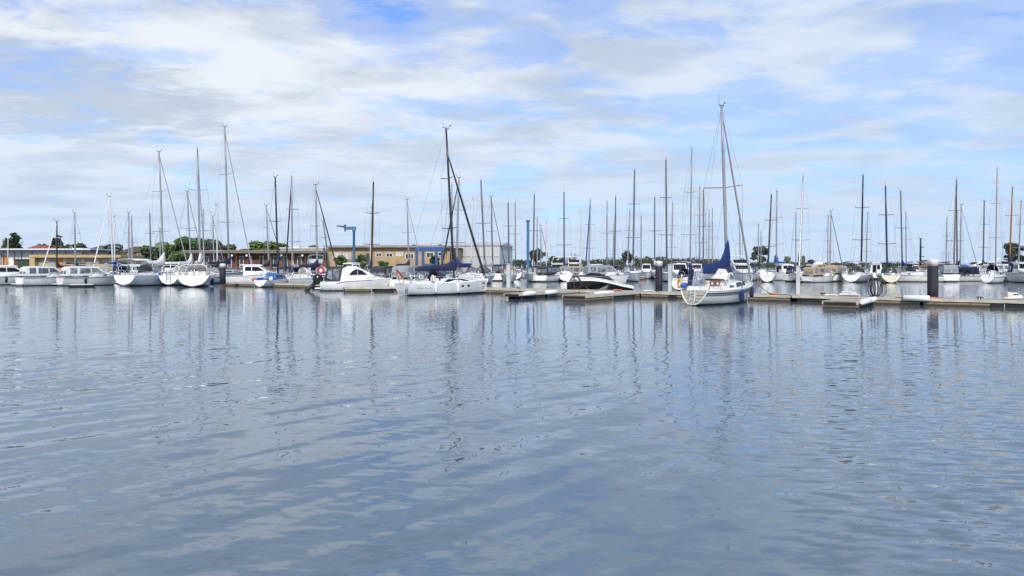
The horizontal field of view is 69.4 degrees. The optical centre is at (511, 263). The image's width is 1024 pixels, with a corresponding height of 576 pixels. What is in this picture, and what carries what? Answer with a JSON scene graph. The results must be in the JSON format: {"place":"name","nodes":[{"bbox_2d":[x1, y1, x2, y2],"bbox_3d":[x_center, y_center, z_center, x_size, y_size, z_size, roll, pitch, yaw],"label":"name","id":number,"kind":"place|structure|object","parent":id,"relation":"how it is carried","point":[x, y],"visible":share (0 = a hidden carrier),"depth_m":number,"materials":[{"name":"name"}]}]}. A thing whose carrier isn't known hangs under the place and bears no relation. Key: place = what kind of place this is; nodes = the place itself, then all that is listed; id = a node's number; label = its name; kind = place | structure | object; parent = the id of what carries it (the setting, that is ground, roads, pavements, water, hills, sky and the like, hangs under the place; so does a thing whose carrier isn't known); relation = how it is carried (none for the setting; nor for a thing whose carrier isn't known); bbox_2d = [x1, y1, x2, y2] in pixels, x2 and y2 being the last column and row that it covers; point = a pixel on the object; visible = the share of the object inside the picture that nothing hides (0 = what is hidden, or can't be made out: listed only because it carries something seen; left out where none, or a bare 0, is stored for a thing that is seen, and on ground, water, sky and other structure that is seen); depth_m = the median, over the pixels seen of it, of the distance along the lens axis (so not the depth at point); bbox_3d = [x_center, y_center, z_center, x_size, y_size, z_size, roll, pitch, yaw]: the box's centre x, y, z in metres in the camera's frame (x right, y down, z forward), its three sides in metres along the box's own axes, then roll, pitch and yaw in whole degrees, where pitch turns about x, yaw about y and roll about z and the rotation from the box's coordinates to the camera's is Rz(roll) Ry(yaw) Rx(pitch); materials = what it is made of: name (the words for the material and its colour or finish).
{"place":"outdoors","nodes":[
{"label":"outdoors","id":0,"kind":"place"},
{"bbox_2d":[182,250,327,270],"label":"timber pavilion","id":1,"kind":"structure","parent":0,"point":[238,257],"depth_m":147.13,"materials":[{"name":"wood"}]},
{"bbox_2d":[454,242,512,270],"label":"grey hall","id":2,"kind":"structure","parent":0,"point":[498,255],"depth_m":151.13,"materials":[{"name":"white metal"}]},
{"bbox_2d":[0,268,1023,575],"bbox_3d":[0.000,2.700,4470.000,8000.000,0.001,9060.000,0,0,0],"label":"water","id":3,"kind":"structure","parent":0,"point":[186,430],"depth_m":11.75,"materials":[{"name":"blue liquid"}]},
{"bbox_2d":[0,265,38,284],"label":"motor cruiser","id":4,"kind":"object","parent":3,"relation":"on","point":[12,271],"visible":0.35,"depth_m":94.27,"materials":[{"name":"white plastic"}]},
{"bbox_2d":[11,266,73,285],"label":"motor cruiser","id":5,"kind":"object","parent":3,"relation":"on","point":[48,275],"visible":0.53,"depth_m":90.25,"materials":[{"name":"white plastic"}]},
{"bbox_2d":[43,219,78,268],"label":"sailing yacht","id":6,"kind":"object","parent":3,"relation":"on","point":[57,264],"visible":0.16,"depth_m":111.92,"materials":[{"name":"metal"}]},
{"bbox_2d":[65,210,95,276],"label":"sailing yacht","id":7,"kind":"object","parent":3,"relation":"on","point":[75,253],"visible":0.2,"depth_m":102.95,"materials":[{"name":"metal"}]},
{"bbox_2d":[51,266,115,285],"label":"motor cruiser","id":8,"kind":"object","parent":3,"relation":"on","point":[96,275],"visible":0.71,"depth_m":90.52,"materials":[{"name":"white plastic"}]},
{"bbox_2d":[93,194,132,273],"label":"sailing yacht","id":9,"kind":"object","parent":3,"relation":"on","point":[110,221],"visible":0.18,"depth_m":113.89,"materials":[{"name":"metal"}]},
{"bbox_2d":[110,211,137,283],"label":"sailing yacht","id":10,"kind":"object","parent":3,"relation":"on","point":[128,253],"visible":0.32,"depth_m":103.89,"materials":[{"name":"metal"}]},
{"bbox_2d":[114,149,187,285],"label":"sailing yacht","id":11,"kind":"object","parent":3,"relation":"on","point":[147,274],"visible":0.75,"depth_m":91.16,"materials":[{"name":"plastic"}]},
{"bbox_2d":[159,191,203,285],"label":"sailing yacht","id":12,"kind":"object","parent":3,"relation":"on","point":[169,278],"visible":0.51,"depth_m":92.79,"materials":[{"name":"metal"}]},
{"bbox_2d":[176,149,215,286],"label":"sailing yacht","id":13,"kind":"object","parent":3,"relation":"on","point":[197,274],"visible":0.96,"depth_m":88.36,"materials":[{"name":"plastic"}]},
{"bbox_2d":[208,203,223,282],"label":"sailing yacht","id":14,"kind":"object","parent":3,"relation":"on","point":[216,277],"visible":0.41,"depth_m":103.74,"materials":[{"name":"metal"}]},
{"bbox_2d":[220,263,225,287],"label":"mooring pile","id":15,"kind":"object","parent":3,"relation":"in","point":[222,275],"visible":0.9,"depth_m":83.72,"materials":[{"name":"grey metal"}]},
{"bbox_2d":[197,126,251,275],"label":"sailing yacht","id":16,"kind":"object","parent":3,"relation":"on","point":[229,272],"visible":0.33,"depth_m":107.89,"materials":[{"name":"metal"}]},
{"bbox_2d":[226,264,283,281],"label":"motor cruiser","id":17,"kind":"object","parent":3,"relation":"on","point":[249,272],"visible":0.57,"depth_m":94.97,"materials":[{"name":"white plastic"}]},
{"bbox_2d":[226,282,303,287],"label":"pontoon","id":18,"kind":"object","parent":3,"relation":"on","point":[286,285],"visible":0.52,"depth_m":87.11,"materials":[{"name":"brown wood"}]},
{"bbox_2d":[250,201,284,272],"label":"sailing yacht","id":19,"kind":"object","parent":3,"relation":"on","point":[267,263],"visible":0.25,"depth_m":115.91,"materials":[{"name":"metal"}]},
{"bbox_2d":[254,175,289,286],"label":"sailing yacht","id":20,"kind":"object","parent":3,"relation":"on","point":[278,277],"visible":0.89,"depth_m":86.58,"materials":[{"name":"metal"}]},
{"bbox_2d":[284,175,301,274],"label":"sailing yacht","id":21,"kind":"object","parent":3,"relation":"on","point":[294,269],"visible":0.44,"depth_m":97.91,"materials":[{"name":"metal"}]},
{"bbox_2d":[285,182,336,282],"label":"sailing yacht","id":22,"kind":"object","parent":3,"relation":"on","point":[305,275],"visible":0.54,"depth_m":91.22,"materials":[{"name":"plastic"}]},
{"bbox_2d":[302,266,392,290],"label":"sport cruiser","id":23,"kind":"object","parent":3,"relation":"on","point":[337,278],"visible":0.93,"depth_m":73.16,"materials":[{"name":"white plastic"}]},
{"bbox_2d":[343,287,395,291],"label":"finger pontoon","id":24,"kind":"object","parent":3,"relation":"on","point":[362,289],"visible":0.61,"depth_m":71.25,"materials":[{"name":"grey concrete"}]},
{"bbox_2d":[361,182,380,271],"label":"sailing yacht","id":25,"kind":"object","parent":3,"relation":"on","point":[370,265],"visible":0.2,"depth_m":86.90,"materials":[{"name":"metal"}]},
{"bbox_2d":[370,266,400,285],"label":"motor cruiser","id":26,"kind":"object","parent":3,"relation":"on","point":[386,271],"visible":0.15,"depth_m":76.64,"materials":[{"name":"white plastic"}]},
{"bbox_2d":[390,199,421,265],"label":"sailing yacht","id":27,"kind":"object","parent":3,"relation":"on","point":[407,262],"visible":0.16,"depth_m":114.90,"materials":[{"name":"metal"}]},
{"bbox_2d":[389,266,428,285],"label":"motor cruiser","id":28,"kind":"object","parent":3,"relation":"on","point":[402,270],"visible":0.38,"depth_m":75.18,"materials":[{"name":"white plastic"}]},
{"bbox_2d":[394,125,486,295],"bbox_3d":[-5.830,-4.829,65.201,8.950,15.858,2.949,0,0,-38],"label":"racing yacht","id":29,"kind":"object","parent":3,"relation":"on","point":[446,286],"visible":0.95,"depth_m":64.79,"materials":[{"name":"white plastic"}]},
{"bbox_2d":[441,175,487,280],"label":"sailing yacht","id":30,"kind":"object","parent":3,"relation":"on","point":[466,265],"visible":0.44,"depth_m":86.89,"materials":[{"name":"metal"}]},
{"bbox_2d":[463,200,478,273],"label":"sailing yacht","id":31,"kind":"object","parent":3,"relation":"on","point":[471,269],"visible":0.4,"depth_m":115.87,"materials":[{"name":"metal"}]},
{"bbox_2d":[469,179,494,282],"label":"sailing yacht","id":32,"kind":"object","parent":3,"relation":"on","point":[489,276],"visible":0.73,"depth_m":102.71,"materials":[{"name":"metal"}]},
{"bbox_2d":[478,197,504,272],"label":"sailing yacht","id":33,"kind":"object","parent":3,"relation":"on","point":[492,262],"visible":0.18,"depth_m":123.90,"materials":[{"name":"metal"}]},
{"bbox_2d":[492,264,506,280],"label":"motor cruiser","id":34,"kind":"object","parent":3,"relation":"on","point":[497,268],"visible":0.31,"depth_m":114.62,"materials":[{"name":"white plastic"}]},
{"bbox_2d":[501,203,516,282],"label":"sailing yacht","id":35,"kind":"object","parent":3,"relation":"on","point":[504,276],"visible":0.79,"depth_m":106.91,"materials":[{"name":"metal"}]},
{"bbox_2d":[485,287,532,293],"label":"pontoon","id":36,"kind":"object","parent":3,"relation":"on","point":[500,290],"visible":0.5,"depth_m":67.10,"materials":[{"name":"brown wood"}]},
{"bbox_2d":[509,203,523,279],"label":"sailing yacht","id":37,"kind":"object","parent":3,"relation":"on","point":[519,274],"visible":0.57,"depth_m":126.38,"materials":[{"name":"metal"}]},
{"bbox_2d":[524,194,541,281],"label":"sailing yacht","id":38,"kind":"object","parent":3,"relation":"on","point":[531,274],"visible":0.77,"depth_m":111.90,"materials":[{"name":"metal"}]},
{"bbox_2d":[504,290,573,298],"bbox_3d":[2.290,2.684,59.462,1.530,0.832,8.156,0,0,35],"label":"finger pontoon","id":39,"kind":"object","parent":3,"relation":"on","point":[540,294],"visible":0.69,"depth_m":58.09,"materials":[{"name":"grey concrete"}]},
{"bbox_2d":[533,266,562,281],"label":"motor cruiser","id":40,"kind":"object","parent":3,"relation":"on","point":[551,273],"visible":0.88,"depth_m":109.47,"materials":[{"name":"white plastic"}]},
{"bbox_2d":[520,288,590,293],"bbox_3d":[3.862,2.674,64.893,5.990,0.852,2.550,0,0,35],"label":"pontoon","id":41,"kind":"object","parent":3,"relation":"on","point":[577,291],"visible":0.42,"depth_m":64.70,"materials":[{"name":"grey concrete"}]},
{"bbox_2d":[556,192,573,280],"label":"sailing yacht","id":42,"kind":"object","parent":3,"relation":"on","point":[565,269],"visible":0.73,"depth_m":116.47,"materials":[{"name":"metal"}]},
{"bbox_2d":[582,201,597,265],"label":"sailing yacht","id":43,"kind":"object","parent":3,"relation":"on","point":[588,233],"visible":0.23,"depth_m":123.89,"materials":[{"name":"metal"}]},
{"bbox_2d":[562,292,635,301],"bbox_3d":[6.780,2.684,56.342,2.030,0.832,8.192,0,0,35],"label":"finger pontoon","id":44,"kind":"object","parent":3,"relation":"on","point":[586,297],"visible":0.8,"depth_m":54.48,"materials":[{"name":"grey concrete"}]},
{"bbox_2d":[567,273,633,289],"bbox_3d":[7.659,1.956,65.999,6.350,2.272,2.460,0,0,6],"label":"speedboat","id":45,"kind":"object","parent":3,"relation":"on","point":[595,281],"visible":0.61,"depth_m":65.00,"materials":[{"name":"plastic"}]},
{"bbox_2d":[583,265,629,283],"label":"motor cruiser","id":46,"kind":"object","parent":3,"relation":"on","point":[610,271],"visible":0.59,"depth_m":96.08,"materials":[{"name":"white plastic"}]},
{"bbox_2d":[600,202,613,264],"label":"sailing yacht","id":47,"kind":"object","parent":3,"relation":"on","point":[607,233],"visible":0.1,"depth_m":148.92,"materials":[{"name":"metal"}]},
{"bbox_2d":[580,290,643,296],"bbox_3d":[8.631,2.674,61.603,5.505,0.852,2.550,0,0,35],"label":"pontoon","id":48,"kind":"object","parent":3,"relation":"on","point":[637,294],"visible":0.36,"depth_m":61.51,"materials":[{"name":"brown wood"}]},
{"bbox_2d":[607,196,622,271],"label":"sailing yacht","id":49,"kind":"object","parent":3,"relation":"on","point":[617,267],"visible":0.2,"depth_m":126.89,"materials":[{"name":"metal"}]},
{"bbox_2d":[619,170,642,281],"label":"sailing yacht","id":50,"kind":"object","parent":3,"relation":"on","point":[634,275],"visible":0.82,"depth_m":113.89,"materials":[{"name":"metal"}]},
{"bbox_2d":[640,264,652,278],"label":"motor cruiser","id":51,"kind":"object","parent":3,"relation":"on","point":[646,269],"visible":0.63,"depth_m":132.59,"materials":[{"name":"white plastic"}]},
{"bbox_2d":[655,261,662,290],"bbox_3d":[12.419,1.727,62.500,0.602,3.946,0.602,0,0,0],"label":"mooring pile","id":52,"kind":"object","parent":3,"relation":"in","point":[658,274],"visible":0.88,"depth_m":62.25,"materials":[{"name":"grey metal"}]},
{"bbox_2d":[640,291,682,298],"bbox_3d":[13.184,2.674,58.461,5.470,0.852,2.550,0,0,35],"label":"pontoon","id":53,"kind":"object","parent":3,"relation":"on","point":[667,294],"visible":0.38,"depth_m":58.05,"materials":[{"name":"grey concrete"}]},
{"bbox_2d":[652,158,674,281],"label":"sailing yacht","id":54,"kind":"object","parent":3,"relation":"on","point":[664,272],"visible":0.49,"depth_m":112.90,"materials":[{"name":"metal"}]},
{"bbox_2d":[667,263,686,279],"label":"motor cruiser","id":55,"kind":"object","parent":3,"relation":"on","point":[675,269],"visible":0.23,"depth_m":96.96,"materials":[{"name":"white plastic"}]},
{"bbox_2d":[671,148,700,289],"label":"sailing yacht","id":56,"kind":"object","parent":3,"relation":"on","point":[683,274],"visible":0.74,"depth_m":77.25,"materials":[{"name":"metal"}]},
{"bbox_2d":[692,187,707,264],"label":"sailing yacht","id":57,"kind":"object","parent":3,"relation":"on","point":[699,261],"visible":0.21,"depth_m":127.88,"materials":[{"name":"metal"}]},
{"bbox_2d":[680,102,752,305],"bbox_3d":[14.258,-4.160,50.234,3.022,14.720,8.226,0,0,45],"label":"sailing yacht","id":58,"kind":"object","parent":3,"relation":"on","point":[721,286],"visible":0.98,"depth_m":49.40,"materials":[{"name":"white plastic"}]},
{"bbox_2d":[730,255,754,282],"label":"motor cruiser","id":59,"kind":"object","parent":3,"relation":"on","point":[734,265],"visible":0.45,"depth_m":97.60,"materials":[{"name":"white plastic"}]},
{"bbox_2d":[758,193,776,281],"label":"sailing yacht","id":60,"kind":"object","parent":3,"relation":"on","point":[767,276],"visible":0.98,"depth_m":110.23,"materials":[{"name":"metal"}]},
{"bbox_2d":[747,293,798,301],"bbox_3d":[17.974,2.674,55.169,6.061,0.852,2.530,0,0,35],"label":"pontoon","id":61,"kind":"object","parent":3,"relation":"on","point":[768,297],"visible":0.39,"depth_m":53.39,"materials":[{"name":"brown wood"}]},
{"bbox_2d":[765,187,789,271],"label":"sailing yacht","id":62,"kind":"object","parent":3,"relation":"on","point":[777,262],"visible":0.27,"depth_m":126.88,"materials":[{"name":"metal"}]},
{"bbox_2d":[773,264,793,280],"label":"motor cruiser","id":63,"kind":"object","parent":3,"relation":"on","point":[781,271],"visible":0.28,"depth_m":118.86,"materials":[{"name":"white plastic"}]},
{"bbox_2d":[783,266,813,281],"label":"motor cruiser","id":64,"kind":"object","parent":3,"relation":"on","point":[787,278],"visible":0.17,"depth_m":110.73,"materials":[{"name":"white plastic"}]},
{"bbox_2d":[788,173,809,281],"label":"sailing yacht","id":65,"kind":"object","parent":3,"relation":"on","point":[792,274],"visible":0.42,"depth_m":110.23,"materials":[{"name":"metal"}]},
{"bbox_2d":[800,267,834,282],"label":"motor cruiser","id":66,"kind":"object","parent":3,"relation":"on","point":[822,274],"visible":0.89,"depth_m":106.73,"materials":[{"name":"white plastic"}]},
{"bbox_2d":[815,211,841,266],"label":"sailing yacht","id":67,"kind":"object","parent":3,"relation":"on","point":[824,265],"visible":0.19,"depth_m":125.93,"materials":[{"name":"metal"}]},
{"bbox_2d":[825,265,844,281],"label":"motor cruiser","id":68,"kind":"object","parent":3,"relation":"on","point":[838,270],"visible":0.43,"depth_m":110.64,"materials":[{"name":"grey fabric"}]},
{"bbox_2d":[822,297,873,308],"bbox_3d":[21.572,2.684,47.159,2.030,0.832,6.506,0,0,35],"label":"finger pontoon","id":69,"kind":"object","parent":3,"relation":"on","point":[847,302],"visible":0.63,"depth_m":44.79,"materials":[{"name":"grey concrete"}]},
{"bbox_2d":[842,174,872,281],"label":"sailing yacht","id":70,"kind":"object","parent":3,"relation":"on","point":[856,273],"visible":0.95,"depth_m":109.47,"materials":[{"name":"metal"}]},
{"bbox_2d":[792,294,923,304],"bbox_3d":[23.831,2.674,51.115,8.072,0.852,2.550,0,0,35],"label":"pontoon","id":71,"kind":"object","parent":3,"relation":"on","point":[891,300],"visible":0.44,"depth_m":50.82,"materials":[{"name":"brown wood"}]},
{"bbox_2d":[868,277,886,296],"bbox_3d":[25.011,1.626,50.672,1.477,1.371,0.695,0,0,-33],"label":"hose coil","id":72,"kind":"object","parent":71,"relation":"on","point":[875,279],"visible":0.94,"depth_m":50.74,"materials":[{"name":"rubber"}]},
{"bbox_2d":[903,295,929,300],"bbox_3d":[26.185,2.230,47.856,1.501,0.391,0.391,0,0,35],"label":"tube fender","id":73,"kind":"object","parent":71,"relation":"attached to","point":[916,297],"visible":1,"depth_m":47.72,"materials":[{"name":"white plastic"}]},
{"bbox_2d":[867,263,880,277],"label":"motor cruiser","id":74,"kind":"object","parent":3,"relation":"on","point":[873,267],"visible":0.35,"depth_m":124.88,"materials":[{"name":"white plastic"}]},
{"bbox_2d":[875,185,901,282],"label":"sailing yacht","id":75,"kind":"object","parent":3,"relation":"on","point":[888,274],"visible":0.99,"depth_m":106.05,"materials":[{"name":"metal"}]},
{"bbox_2d":[891,191,926,272],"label":"sailing yacht","id":76,"kind":"object","parent":3,"relation":"on","point":[910,268],"visible":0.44,"depth_m":127.66,"materials":[{"name":"metal"}]},
{"bbox_2d":[897,271,947,281],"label":"motor cruiser","id":77,"kind":"object","parent":3,"relation":"on","point":[906,276],"visible":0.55,"depth_m":109.18,"materials":[{"name":"white plastic"}]},
{"bbox_2d":[927,259,938,296],"bbox_3d":[29.032,1.692,51.000,0.693,4.017,0.693,0,0,0],"label":"mooring pile","id":78,"kind":"object","parent":3,"relation":"in","point":[932,277],"visible":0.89,"depth_m":50.71,"materials":[{"name":"grey metal"}]},
{"bbox_2d":[939,265,959,281],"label":"motor cruiser","id":79,"kind":"object","parent":3,"relation":"on","point":[948,273],"visible":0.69,"depth_m":109.33,"materials":[{"name":"white plastic"}]},
{"bbox_2d":[940,176,963,266],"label":"sailing yacht","id":80,"kind":"object","parent":3,"relation":"on","point":[956,240],"visible":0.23,"depth_m":121.88,"materials":[{"name":"metal"}]},
{"bbox_2d":[939,204,977,275],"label":"sailing yacht","id":81,"kind":"object","parent":3,"relation":"on","point":[961,221],"visible":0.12,"depth_m":137.90,"materials":[{"name":"metal"}]},
{"bbox_2d":[939,267,981,280],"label":"motor cruiser","id":82,"kind":"object","parent":3,"relation":"on","point":[963,271],"visible":0.35,"depth_m":113.12,"materials":[{"name":"white plastic"}]},
{"bbox_2d":[923,297,1023,307],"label":"pontoon","id":83,"kind":"object","parent":3,"relation":"on","point":[986,302],"visible":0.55,"depth_m":46.35,"materials":[{"name":"brown wood"}]},
{"bbox_2d":[971,201,999,275],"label":"sailing yacht","id":84,"kind":"object","parent":3,"relation":"on","point":[983,211],"visible":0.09,"depth_m":132.90,"materials":[{"name":"metal"}]},
{"bbox_2d":[980,167,1005,282],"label":"sailing yacht","id":85,"kind":"object","parent":3,"relation":"on","point":[993,274],"visible":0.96,"depth_m":103.40,"materials":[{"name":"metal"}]},
{"bbox_2d":[999,186,1023,280],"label":"sailing yacht","id":86,"kind":"object","parent":3,"relation":"on","point":[1010,262],"visible":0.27,"depth_m":117.89,"materials":[{"name":"metal"}]},
{"bbox_2d":[1005,262,1023,282],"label":"motor cruiser","id":87,"kind":"object","parent":3,"relation":"on","point":[1017,271],"visible":0.97,"depth_m":105.73,"materials":[{"name":"white plastic"}]},
{"bbox_2d":[0,0,1023,263],"label":"sky","id":88,"kind":"structure","parent":0,"point":[546,99],"materials":[{"name":"blue"}]},
{"bbox_2d":[519,266,899,267],"bbox_3d":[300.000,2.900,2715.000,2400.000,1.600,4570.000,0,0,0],"label":"shore","id":89,"kind":"structure","parent":0,"point":[757,267],"depth_m":500.33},
{"bbox_2d":[165,255,966,266],"bbox_3d":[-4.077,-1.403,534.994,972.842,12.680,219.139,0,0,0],"label":"distant wood","id":90,"kind":"object","parent":89,"relation":"on","point":[644,261],"visible":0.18,"depth_m":542.88,"materials":[{"name":"green plant"}]},
{"bbox_2d":[750,246,767,268],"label":"tree","id":91,"kind":"object","parent":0,"point":[755,250],"visible":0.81,"depth_m":329.32,"materials":[{"name":"green plant"}]},
{"bbox_2d":[1003,242,1023,262],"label":"tree","id":92,"kind":"object","parent":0,"point":[1015,250],"visible":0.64,"depth_m":259.88,"materials":[{"name":"green plant"}]},
{"label":"quayside ground","id":93,"kind":"structure","parent":0,"visible":0},
{"bbox_2d":[1,232,24,248],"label":"tree","id":94,"kind":"object","parent":93,"relation":"on","point":[13,242],"visible":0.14,"depth_m":169.32,"materials":[{"name":"green plant"}]},
{"bbox_2d":[0,248,117,264],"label":"canopy shed","id":95,"kind":"structure","parent":93,"relation":"on","point":[19,253],"depth_m":150.00,"materials":[{"name":"white metal"}]},
{"bbox_2d":[29,255,143,270],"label":"boathouse row","id":96,"kind":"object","parent":93,"relation":"on","point":[36,260],"visible":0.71,"depth_m":137.94,"materials":[{"name":"brown wood"}]},
{"bbox_2d":[139,245,167,260],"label":"tree","id":97,"kind":"object","parent":93,"relation":"on","point":[145,250],"visible":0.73,"depth_m":164.53,"materials":[{"name":"green plant"}]},
{"bbox_2d":[167,236,198,261],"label":"tree","id":98,"kind":"object","parent":93,"relation":"on","point":[178,254],"visible":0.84,"depth_m":165.36,"materials":[{"name":"green plant"}]},
{"bbox_2d":[196,239,223,249],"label":"tree","id":99,"kind":"object","parent":93,"relation":"on","point":[209,241],"visible":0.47,"depth_m":167.66,"materials":[{"name":"green plant"}]},
{"bbox_2d":[248,240,288,249],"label":"tree","id":100,"kind":"object","parent":93,"relation":"on","point":[257,245],"visible":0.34,"depth_m":173.51,"materials":[{"name":"green plant"}]},
{"bbox_2d":[337,225,355,263],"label":"jib crane","id":101,"kind":"object","parent":93,"relation":"on","point":[350,229],"visible":0.81,"depth_m":133.78,"materials":[{"name":"blue metal"}]},
{"bbox_2d":[323,246,462,270],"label":"harbour office","id":102,"kind":"structure","parent":93,"relation":"on","point":[397,254],"depth_m":142.00,"materials":[{"name":"beige brick"}]},
{"bbox_2d":[415,247,444,265],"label":"lift","id":103,"kind":"object","parent":93,"relation":"on","point":[435,249],"visible":0.56,"depth_m":135.75,"materials":[{"name":"blue metal"}]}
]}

